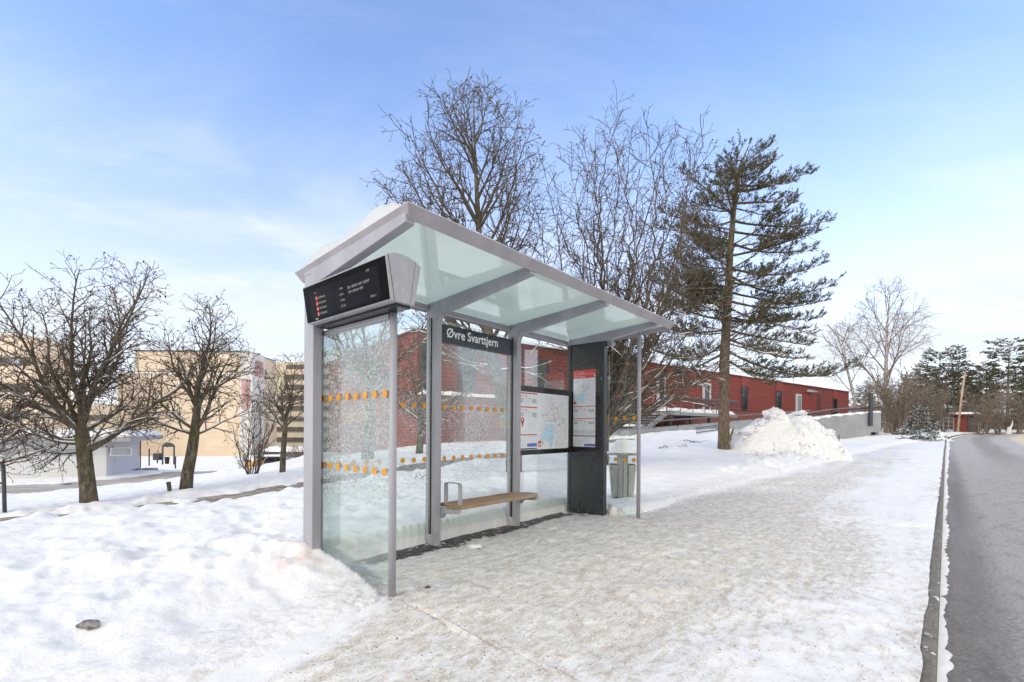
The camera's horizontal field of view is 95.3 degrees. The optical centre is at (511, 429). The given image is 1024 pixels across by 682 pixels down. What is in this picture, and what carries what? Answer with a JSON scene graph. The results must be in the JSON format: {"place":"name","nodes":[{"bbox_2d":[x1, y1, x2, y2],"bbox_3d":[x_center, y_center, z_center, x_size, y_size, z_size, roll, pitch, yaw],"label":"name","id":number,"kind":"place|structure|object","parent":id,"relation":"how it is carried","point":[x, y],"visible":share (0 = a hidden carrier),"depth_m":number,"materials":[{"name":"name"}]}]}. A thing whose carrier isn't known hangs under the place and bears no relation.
{"place":"outdoors","nodes":[
{"label":"outdoors","id":0,"kind":"place"},
{"bbox_2d":[0,429,160,436],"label":"roof snow","id":1,"kind":"structure","parent":0,"point":[126,435],"depth_m":31.35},
{"bbox_2d":[0,471,215,493],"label":"road","id":2,"kind":"structure","parent":0,"point":[19,489],"depth_m":25.60,"materials":[{"name":"asphalt"}]},
{"bbox_2d":[0,439,633,521],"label":"footpath","id":3,"kind":"structure","parent":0,"point":[411,467],"depth_m":11.66,"materials":[{"name":"asphalt"}]},
{"bbox_2d":[0,428,1023,681],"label":"snowy ground","id":4,"kind":"structure","parent":0,"point":[184,590],"depth_m":4.48,"materials":[{"name":"snow"}]},
{"bbox_2d":[0,461,6,512],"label":"bent barrier","id":5,"kind":"object","parent":4,"relation":"on","point":[4,489],"visible":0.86,"depth_m":9.28,"materials":[{"name":"metal"}]},
{"bbox_2d":[0,342,69,481],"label":"bare tree","id":6,"kind":"object","parent":4,"relation":"on","point":[11,432],"visible":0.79,"depth_m":9.36,"materials":[{"name":"brown plant"}]},
{"bbox_2d":[0,334,70,429],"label":"apartment building","id":7,"kind":"structure","parent":4,"relation":"on","point":[10,348],"depth_m":80.77,"materials":[{"name":"beige concrete"}]},
{"bbox_2d":[0,435,162,478],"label":"white hut","id":8,"kind":"object","parent":4,"relation":"on","point":[122,455],"visible":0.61,"depth_m":30.84,"materials":[{"name":"metal"}]},
{"bbox_2d":[0,449,13,457],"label":"window","id":9,"kind":"structure","parent":8,"relation":"in","point":[2,453],"depth_m":29.36,"materials":[{"name":"grey glass"}]},
{"bbox_2d":[51,448,92,456],"bbox_3d":[-28.967,1.520,30.714,2.100,0.560,0.070,0,0,-25],"label":"window","id":10,"kind":"structure","parent":8,"relation":"in","point":[67,449],"depth_m":30.57,"materials":[{"name":"grey glass"}]},
{"bbox_2d":[110,447,131,455],"bbox_3d":[-26.658,1.534,31.813,1.200,0.560,0.070,0,0,-25],"label":"window","id":11,"kind":"structure","parent":8,"relation":"in","point":[113,451],"depth_m":31.79,"materials":[{"name":"grey glass"}]},
{"bbox_2d":[75,619,100,629],"bbox_3d":[-2.381,1.103,2.630,0.116,0.062,0.081,0,0,0],"label":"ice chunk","id":12,"kind":"object","parent":4,"relation":"on","point":[89,624],"visible":1,"depth_m":2.61,"materials":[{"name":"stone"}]},
{"bbox_2d":[74,404,117,429],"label":"apartment building","id":13,"kind":"structure","parent":4,"relation":"on","point":[105,410],"depth_m":98.46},
{"bbox_2d":[0,250,214,502],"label":"bare tree","id":14,"kind":"object","parent":4,"relation":"on","point":[84,444],"visible":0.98,"depth_m":9.88,"materials":[{"name":"bark"},{"name":"snow"}]},
{"bbox_2d":[153,453,161,462],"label":"post box","id":15,"kind":"object","parent":4,"relation":"on","point":[157,456],"visible":1,"depth_m":43.80,"materials":[{"name":"metal"}]},
{"bbox_2d":[162,443,174,464],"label":"gate arch","id":16,"kind":"structure","parent":4,"relation":"on","point":[169,445],"depth_m":44.95,"materials":[{"name":"metal"}]},
{"bbox_2d":[166,481,171,491],"bbox_3d":[-8.520,1.500,11.600,0.159,0.400,0.100,0,0,0],"label":"wooden stake","id":17,"kind":"object","parent":4,"relation":"on","point":[169,486],"visible":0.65,"depth_m":11.56,"materials":[{"name":"brown wood"}]},
{"bbox_2d":[108,289,265,489],"bbox_3d":[-8.036,-0.943,11.460,3.642,5.132,2.440,0,0,0],"label":"bare tree","id":18,"kind":"object","parent":4,"relation":"on","point":[190,458],"visible":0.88,"depth_m":11.46,"materials":[{"name":"brown plant"}]},
{"bbox_2d":[118,350,276,455],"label":"apartment building","id":19,"kind":"structure","parent":4,"relation":"on","point":[212,442],"depth_m":92.00,"materials":[{"name":"paint"}]},
{"bbox_2d":[238,460,249,468],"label":"utility cabinet","id":20,"kind":"object","parent":4,"relation":"on","point":[239,466],"visible":0.27,"depth_m":45.66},
{"bbox_2d":[223,381,276,473],"bbox_3d":[-8.484,-0.013,15.253,1.639,3.225,1.501,0,0,0],"label":"bare bush","id":21,"kind":"object","parent":4,"relation":"on","point":[260,450],"visible":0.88,"depth_m":15.08,"materials":[{"name":"brown plant"}]},
{"bbox_2d":[246,352,303,472],"bbox_3d":[-6.708,-0.516,13.500,2.150,3.823,1.845,0,0,0],"label":"bare tree","id":22,"kind":"object","parent":4,"relation":"on","point":[284,426],"visible":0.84,"depth_m":13.55,"materials":[{"name":"brown plant"}]},
{"bbox_2d":[262,456,290,463],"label":"parked car","id":23,"kind":"object","parent":4,"relation":"on","point":[270,459],"visible":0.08,"depth_m":49.10,"materials":[{"name":"paint"}]},
{"bbox_2d":[262,452,303,457],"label":"bicycle shed","id":24,"kind":"structure","parent":4,"relation":"on","point":[267,453],"depth_m":78.00,"materials":[{"name":"metal"}]},
{"bbox_2d":[263,446,303,451],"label":"roof snow","id":25,"kind":"structure","parent":24,"relation":"on","point":[275,449],"depth_m":77.95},
{"bbox_2d":[286,443,303,457],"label":"bare shrub","id":26,"kind":"object","parent":4,"relation":"on","point":[301,451],"visible":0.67,"depth_m":59.66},
{"bbox_2d":[267,361,328,451],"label":"apartment building","id":27,"kind":"structure","parent":4,"relation":"on","point":[295,432],"depth_m":124.25,"materials":[{"name":"concrete"}]},
{"bbox_2d":[324,311,426,459],"bbox_3d":[-4.807,-2.070,15.765,4.410,6.476,3.130,0,0,0],"label":"bare tree","id":28,"kind":"object","parent":4,"relation":"on","point":[372,380],"visible":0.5,"depth_m":15.95,"materials":[{"name":"brown plant"}]},
{"bbox_2d":[377,336,480,453],"bbox_3d":[-3.884,-1.311,19.825,3.484,4.923,4.315,0,0,-43],"label":"bare tree","id":29,"kind":"object","parent":4,"relation":"on","point":[421,413],"visible":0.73,"depth_m":19.42,"materials":[{"name":"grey plant"}]},
{"bbox_2d":[360,66,558,471],"bbox_3d":[-1.402,-4.035,10.722,4.975,10.386,3.599,0,0,0],"label":"bare tree","id":30,"kind":"object","parent":4,"relation":"on","point":[492,365],"visible":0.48,"depth_m":10.63,"materials":[{"name":"brown plant"}]},
{"bbox_2d":[327,328,848,453],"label":"red building","id":31,"kind":"structure","parent":4,"relation":"on","point":[757,396],"depth_m":29.82,"materials":[{"name":"brick"}]},
{"bbox_2d":[419,341,426,388],"bbox_3d":[-4.585,-3.397,24.660,0.632,2.500,0.080,0,0,-37],"label":"window","id":32,"kind":"structure","parent":31,"relation":"in","point":[421,346],"depth_m":24.60,"materials":[{"name":"glass"}]},
{"bbox_2d":[418,390,494,397],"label":"ledge snow","id":33,"kind":"structure","parent":31,"relation":"on","point":[474,395],"depth_m":25.80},
{"bbox_2d":[458,347,475,391],"bbox_3d":[-2.514,-3.385,26.221,1.092,2.500,0.080,0,0,-37],"label":"window","id":34,"kind":"structure","parent":31,"relation":"in","point":[466,371],"depth_m":26.23,"materials":[{"name":"glass"}]},
{"bbox_2d":[535,359,548,387],"bbox_3d":[1.906,-3.284,29.553,1.067,2.250,0.080,0,0,-37],"label":"window","id":35,"kind":"structure","parent":31,"relation":"in","point":[542,370],"depth_m":29.57,"materials":[{"name":"glass"}]},
{"bbox_2d":[656,377,665,406],"bbox_3d":[11.829,-2.976,36.998,1.046,2.450,0.130,0,0,-37],"label":"door","id":36,"kind":"structure","parent":31,"relation":"in","point":[658,395],"depth_m":36.92,"materials":[{"name":"white glass"}]},
{"bbox_2d":[702,382,710,408],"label":"door","id":37,"kind":"structure","parent":31,"relation":"in","point":[705,394],"depth_m":40.96,"materials":[{"name":"white glass"}]},
{"bbox_2d":[741,386,747,409],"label":"window","id":38,"kind":"structure","parent":31,"relation":"in","point":[744,389],"depth_m":45.03,"materials":[{"name":"glass"}]},
{"bbox_2d":[776,390,781,408],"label":"window","id":39,"kind":"structure","parent":31,"relation":"in","point":[778,393],"depth_m":49.50,"materials":[{"name":"glass"}]},
{"bbox_2d":[796,394,801,410],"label":"door","id":40,"kind":"structure","parent":31,"relation":"in","point":[798,396],"depth_m":52.17,"materials":[{"name":"white glass"}]},
{"bbox_2d":[833,398,837,413],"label":"window","id":41,"kind":"structure","parent":31,"relation":"in","point":[835,401],"depth_m":58.90,"materials":[{"name":"glass"}]},
{"bbox_2d":[607,453,636,497],"bbox_3d":[1.855,0.841,7.850,0.490,0.900,0.380,0,0,8],"label":"litter bin","id":42,"kind":"object","parent":4,"relation":"on","point":[622,477],"visible":0.81,"depth_m":7.72,"materials":[{"name":"metal"}]},
{"bbox_2d":[515,80,792,464],"bbox_3d":[3.985,-4.609,13.429,8.109,11.620,5.822,0,0,0],"label":"bare tree","id":43,"kind":"object","parent":4,"relation":"on","point":[615,388],"visible":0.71,"depth_m":13.04,"materials":[{"name":"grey plant"}]},
{"bbox_2d":[614,395,737,431],"bbox_3d":[10.222,-0.396,33.125,15.004,3.680,4.100,0,0,-37],"label":"outdoor stairs","id":44,"kind":"structure","parent":4,"relation":"on","point":[695,415],"depth_m":32.11,"materials":[{"name":"metal"}]},
{"bbox_2d":[641,407,735,414],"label":"deck snow","id":45,"kind":"structure","parent":44,"relation":"on","point":[693,410],"depth_m":32.77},
{"bbox_2d":[696,425,717,433],"bbox_3d":[11.214,0.136,26.750,2.420,0.808,0.036,0,0,-39],"label":"grating fence","id":46,"kind":"object","parent":4,"relation":"on","point":[698,430],"visible":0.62,"depth_m":26.21,"materials":[{"name":"metal"}]},
{"bbox_2d":[611,410,810,435],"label":"access ramp","id":47,"kind":"structure","parent":4,"relation":"on","point":[737,424],"depth_m":30.21,"materials":[{"name":"concrete"}]},
{"bbox_2d":[748,449,758,454],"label":"snow clod","id":48,"kind":"object","parent":4,"relation":"on","point":[754,452],"visible":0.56,"depth_m":18.48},
{"bbox_2d":[642,128,868,449],"bbox_3d":[9.916,-5.886,19.982,9.221,14.045,5.456,0,0,0],"label":"pine tree","id":49,"kind":"object","parent":4,"relation":"on","point":[767,244],"visible":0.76,"depth_m":19.51,"materials":[{"name":"green plant"}]},
{"bbox_2d":[730,409,852,461],"bbox_3d":[12.468,0.758,20.900,7.900,3.254,5.000,0,0,0],"label":"snow heap","id":50,"kind":"object","parent":4,"relation":"on","point":[773,436],"visible":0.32,"depth_m":19.52,"materials":[{"name":"snow"}]},
{"bbox_2d":[727,429,733,445],"bbox_3d":[9.158,0.341,19.543,0.279,0.745,0.095,0,0,25],"label":"broken branch","id":51,"kind":"object","parent":50,"relation":"on","point":[730,437],"visible":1,"depth_m":19.52,"materials":[{"name":"brown wood"}]},
{"bbox_2d":[732,429,739,435],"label":"snow clod","id":52,"kind":"object","parent":50,"relation":"on","point":[736,432],"visible":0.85,"depth_m":20.48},
{"bbox_2d":[740,425,757,434],"bbox_3d":[10.241,0.057,19.972,0.707,0.443,0.708,0,0,41],"label":"snow clod","id":53,"kind":"object","parent":50,"relation":"on","point":[750,429],"visible":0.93,"depth_m":19.80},
{"bbox_2d":[757,419,767,425],"bbox_3d":[10.733,-0.263,19.951,0.413,0.359,0.331,0,0,0],"label":"snow clod","id":54,"kind":"object","parent":50,"relation":"on","point":[763,422],"visible":1,"depth_m":19.84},
{"bbox_2d":[762,410,769,418],"bbox_3d":[11.165,-0.650,20.317,0.550,0.463,0.471,0,0,-38],"label":"snow clod","id":55,"kind":"object","parent":50,"relation":"on","point":[765,413],"visible":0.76,"depth_m":20.19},
{"bbox_2d":[769,413,778,419],"bbox_3d":[11.224,-0.550,19.961,0.349,0.384,0.339,0,0,39],"label":"snow clod","id":56,"kind":"object","parent":50,"relation":"on","point":[774,416],"visible":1,"depth_m":19.86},
{"bbox_2d":[768,407,780,414],"bbox_3d":[11.348,-0.730,20.114,0.503,0.517,0.663,0,0,0],"label":"snow clod","id":57,"kind":"object","parent":50,"relation":"on","point":[776,410],"visible":0.66,"depth_m":19.92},
{"bbox_2d":[795,417,808,427],"bbox_3d":[12.220,-0.243,19.670,0.539,0.584,0.480,0,0,0],"label":"snow clod","id":58,"kind":"object","parent":50,"relation":"on","point":[801,422],"visible":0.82,"depth_m":19.56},
{"bbox_2d":[796,410,807,415],"bbox_3d":[12.691,-0.706,20.416,0.489,0.285,0.304,0,0,-14],"label":"snow clod","id":59,"kind":"object","parent":50,"relation":"on","point":[801,412],"visible":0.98,"depth_m":20.32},
{"bbox_2d":[823,429,834,434],"bbox_3d":[13.582,0.137,19.994,0.461,0.314,0.413,0,0,12],"label":"snow clod","id":60,"kind":"object","parent":50,"relation":"on","point":[829,431],"visible":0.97,"depth_m":19.87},
{"bbox_2d":[832,444,842,449],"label":"snow clod","id":61,"kind":"object","parent":50,"relation":"on","point":[837,446],"visible":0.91,"depth_m":19.61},
{"bbox_2d":[807,394,880,438],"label":"concrete ramp","id":62,"kind":"structure","parent":4,"relation":"on","point":[856,425],"depth_m":42.18,"materials":[{"name":"concrete"}]},
{"bbox_2d":[813,410,880,419],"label":"snow","id":63,"kind":"structure","parent":62,"relation":"on","point":[828,416],"depth_m":41.50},
{"bbox_2d":[849,387,876,412],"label":"bare tree","id":64,"kind":"object","parent":4,"relation":"on","point":[852,405],"visible":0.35,"depth_m":65.68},
{"bbox_2d":[855,385,877,410],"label":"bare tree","id":65,"kind":"object","parent":4,"relation":"on","point":[857,394],"visible":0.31,"depth_m":77.91,"materials":[{"name":"brown plant"}]},
{"bbox_2d":[812,274,942,431],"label":"birch tree","id":66,"kind":"object","parent":4,"relation":"on","point":[886,349],"visible":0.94,"depth_m":50.18,"materials":[{"name":"grey plant"}]},
{"bbox_2d":[858,376,897,430],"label":"bare tree","id":67,"kind":"object","parent":4,"relation":"on","point":[865,391],"visible":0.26,"depth_m":52.36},
{"bbox_2d":[861,367,918,432],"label":"bare tree","id":68,"kind":"object","parent":4,"relation":"on","point":[887,429],"visible":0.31,"depth_m":48.70,"materials":[{"name":"plant"}]},
{"bbox_2d":[864,358,934,434],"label":"bare tree","id":69,"kind":"object","parent":4,"relation":"on","point":[893,427],"visible":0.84,"depth_m":45.68,"materials":[{"name":"plant"}]},
{"bbox_2d":[877,373,922,434],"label":"bare tree","id":70,"kind":"object","parent":4,"relation":"on","point":[899,419],"visible":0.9,"depth_m":44.81,"materials":[{"name":"plant"}]},
{"bbox_2d":[898,371,930,421],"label":"pine tree","id":71,"kind":"object","parent":4,"relation":"on","point":[914,380],"visible":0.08,"depth_m":65.61,"materials":[{"name":"green plant"}]},
{"bbox_2d":[895,371,941,432],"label":"bare tree","id":72,"kind":"object","parent":4,"relation":"on","point":[923,396],"visible":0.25,"depth_m":49.47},
{"bbox_2d":[893,404,949,441],"bbox_3d":[32.452,-0.462,36.967,3.855,3.090,3.136,0,0,-21],"label":"young spruce","id":73,"kind":"object","parent":4,"relation":"on","point":[929,428],"visible":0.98,"depth_m":36.81,"materials":[{"name":"plant"}]},
{"bbox_2d":[909,365,946,401],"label":"pine tree","id":74,"kind":"object","parent":4,"relation":"on","point":[923,371],"visible":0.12,"depth_m":71.39,"materials":[{"name":"green plant"}]},
{"bbox_2d":[904,374,955,431],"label":"bare tree","id":75,"kind":"object","parent":4,"relation":"on","point":[940,388],"visible":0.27,"depth_m":55.70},
{"bbox_2d":[912,384,955,430],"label":"bare tree","id":76,"kind":"object","parent":4,"relation":"on","point":[939,414],"visible":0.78,"depth_m":47.49,"materials":[{"name":"plant"}]},
{"bbox_2d":[849,405,1023,429],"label":"brushwood","id":77,"kind":"object","parent":4,"relation":"on","point":[1014,426],"visible":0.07,"depth_m":70.87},
{"bbox_2d":[911,345,969,428],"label":"pine tree","id":78,"kind":"object","parent":4,"relation":"on","point":[949,375],"visible":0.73,"depth_m":63.20,"materials":[{"name":"green plant"}]},
{"bbox_2d":[932,399,958,431],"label":"bare tree","id":79,"kind":"object","parent":4,"relation":"on","point":[945,423],"visible":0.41,"depth_m":57.83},
{"bbox_2d":[939,417,953,431],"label":"rail fence","id":80,"kind":"object","parent":4,"relation":"on","point":[948,421],"visible":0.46,"depth_m":56.31,"materials":[{"name":"grey metal"}]},
{"bbox_2d":[932,366,962,410],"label":"pine tree","id":81,"kind":"object","parent":4,"relation":"on","point":[947,382],"visible":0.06,"depth_m":79.48,"materials":[{"name":"green plant"}]},
{"bbox_2d":[930,344,984,418],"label":"spruce tree","id":82,"kind":"object","parent":4,"relation":"on","point":[963,367],"visible":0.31,"depth_m":65.72,"materials":[{"name":"plant"}]},
{"bbox_2d":[948,400,971,419],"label":"bare tree","id":83,"kind":"object","parent":4,"relation":"on","point":[964,405],"visible":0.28,"depth_m":62.14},
{"bbox_2d":[956,373,965,431],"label":"leaning pole","id":84,"kind":"object","parent":4,"relation":"on","point":[959,413],"visible":0.76,"depth_m":53.93,"materials":[{"name":"brown wood"}]},
{"bbox_2d":[947,414,980,432],"bbox_3d":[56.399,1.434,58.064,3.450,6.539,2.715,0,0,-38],"label":"red shed","id":85,"kind":"structure","parent":4,"relation":"on","point":[966,425],"depth_m":57.14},
{"bbox_2d":[949,379,993,411],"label":"bare tree","id":86,"kind":"object","parent":4,"relation":"on","point":[977,393],"visible":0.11,"depth_m":66.39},
{"bbox_2d":[959,360,1002,408],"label":"pine tree","id":87,"kind":"object","parent":4,"relation":"on","point":[976,371],"visible":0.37,"depth_m":69.72,"materials":[{"name":"green plant"}]},
{"bbox_2d":[962,390,1002,434],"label":"bare tree","id":88,"kind":"object","parent":4,"relation":"on","point":[975,409],"visible":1,"depth_m":51.94,"materials":[{"name":"plant"}]},
{"bbox_2d":[965,363,1006,408],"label":"pine tree","id":89,"kind":"object","parent":4,"relation":"on","point":[991,367],"visible":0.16,"depth_m":75.42,"materials":[{"name":"green plant"}]},
{"bbox_2d":[954,375,1018,433],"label":"bare tree","id":90,"kind":"object","parent":4,"relation":"on","point":[986,430],"visible":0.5,"depth_m":58.20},
{"bbox_2d":[970,387,1021,428],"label":"bare tree","id":91,"kind":"object","parent":4,"relation":"on","point":[989,408],"visible":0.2,"depth_m":64.11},
{"bbox_2d":[977,387,1015,434],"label":"bare tree","id":92,"kind":"object","parent":4,"relation":"on","point":[1000,418],"visible":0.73,"depth_m":53.73,"materials":[{"name":"plant"}]},
{"bbox_2d":[976,337,1023,430],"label":"pine tree","id":93,"kind":"object","parent":4,"relation":"on","point":[994,355],"visible":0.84,"depth_m":60.03,"materials":[{"name":"green plant"}]},
{"bbox_2d":[1005,421,1012,433],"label":"snowy stump","id":94,"kind":"object","parent":4,"relation":"on","point":[1008,430],"visible":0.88,"depth_m":55.92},
{"bbox_2d":[995,384,1023,433],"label":"bare tree","id":95,"kind":"object","parent":4,"relation":"on","point":[1019,417],"visible":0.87,"depth_m":55.82,"materials":[{"name":"plant"}]},
{"bbox_2d":[1002,359,1023,417],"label":"pine tree","id":96,"kind":"object","parent":4,"relation":"on","point":[1017,376],"visible":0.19,"depth_m":74.45,"materials":[{"name":"green plant"}]},
{"bbox_2d":[1009,369,1023,423],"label":"spruce tree","id":97,"kind":"object","parent":4,"relation":"on","point":[1020,401],"visible":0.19,"depth_m":62.53,"materials":[{"name":"plant"}]},
{"bbox_2d":[0,0,1023,421],"label":"sky","id":98,"kind":"structure","parent":0,"point":[219,144],"materials":[{"name":"blue"}]},
{"bbox_2d":[199,439,944,681],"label":"pavement","id":99,"kind":"structure","parent":0,"point":[817,573],"depth_m":3.61,"materials":[{"name":"snow"}]},
{"bbox_2d":[467,544,481,547],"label":"snow clod","id":100,"kind":"object","parent":99,"relation":"on","point":[474,546],"visible":0.98,"depth_m":5.01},
{"bbox_2d":[295,202,674,596],"bbox_3d":[0.171,-0.095,5.460,1.678,2.873,4.660,0,0,41],"label":"bus shelter","id":101,"kind":"object","parent":99,"relation":"on","point":[466,275],"visible":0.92,"depth_m":4.42,"materials":[{"name":"grey paint"}]},
{"bbox_2d":[303,253,420,329],"bbox_3d":[-1.229,-1.059,3.701,1.210,0.364,0.308,0,0,41],"label":"departure display","id":102,"kind":"object","parent":101,"relation":"attached to","point":[386,283],"visible":1,"depth_m":3.44,"materials":[{"name":"grey paint"}]},
{"bbox_2d":[442,324,512,355],"bbox_3d":[-0.406,-1.081,5.692,0.017,0.207,1.275,0,0,41],"label":"stop name board","id":103,"kind":"object","parent":101,"relation":"attached to","point":[454,335],"visible":0.93,"depth_m":5.65,"materials":[{"name":"metal"}]},
{"bbox_2d":[295,201,673,322],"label":"roof snow","id":104,"kind":"structure","parent":101,"relation":"on","point":[374,215],"depth_m":3.61,"materials":[{"name":"snow"}]},
{"bbox_2d":[441,482,538,517],"bbox_3d":[-0.238,0.789,5.635,0.360,0.399,1.442,0,0,41],"label":"bench","id":105,"kind":"object","parent":101,"relation":"attached to","point":[452,507],"visible":0.88,"depth_m":5.31,"materials":[{"name":"brown wood"}]},
{"bbox_2d":[520,385,570,454],"bbox_3d":[0.491,-0.118,6.699,0.041,0.942,1.241,0,0,41],"label":"map board","id":106,"kind":"object","parent":101,"relation":"attached to","point":[545,420],"visible":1,"depth_m":6.66,"materials":[{"name":"paper"}]},
{"bbox_2d":[567,341,606,515],"bbox_3d":[1.132,-0.004,7.066,0.631,2.582,0.101,0,0,41],"label":"information panel","id":107,"kind":"object","parent":99,"relation":"on","point":[587,454],"visible":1,"depth_m":7.00,"materials":[{"name":"grey paint"}]},
{"bbox_2d":[571,456,599,513],"bbox_3d":[1.102,0.831,7.037,0.509,0.820,0.007,0,0,41],"label":"lower door","id":108,"kind":"structure","parent":107,"relation":"in","point":[585,471],"depth_m":7.03,"materials":[{"name":"grey paint"}]},
{"bbox_2d":[607,439,636,452],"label":"lid snow","id":109,"kind":"structure","parent":0,"point":[622,446],"depth_m":7.74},
{"bbox_2d":[420,328,849,391],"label":"roof snow","id":110,"kind":"structure","parent":0,"point":[689,367],"depth_m":43.81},
{"bbox_2d":[942,433,1023,681],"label":"road","id":111,"kind":"structure","parent":0,"point":[983,614],"depth_m":5.21,"materials":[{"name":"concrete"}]},
{"bbox_2d":[937,434,973,681],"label":"gutter snow","id":112,"kind":"structure","parent":111,"relation":"on","point":[945,665],"depth_m":3.95,"materials":[{"name":"snow"}]},
{"bbox_2d":[920,432,1023,681],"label":"kerb","id":113,"kind":"structure","parent":111,"relation":"on","point":[929,641],"depth_m":3.52,"materials":[{"name":"stone"}]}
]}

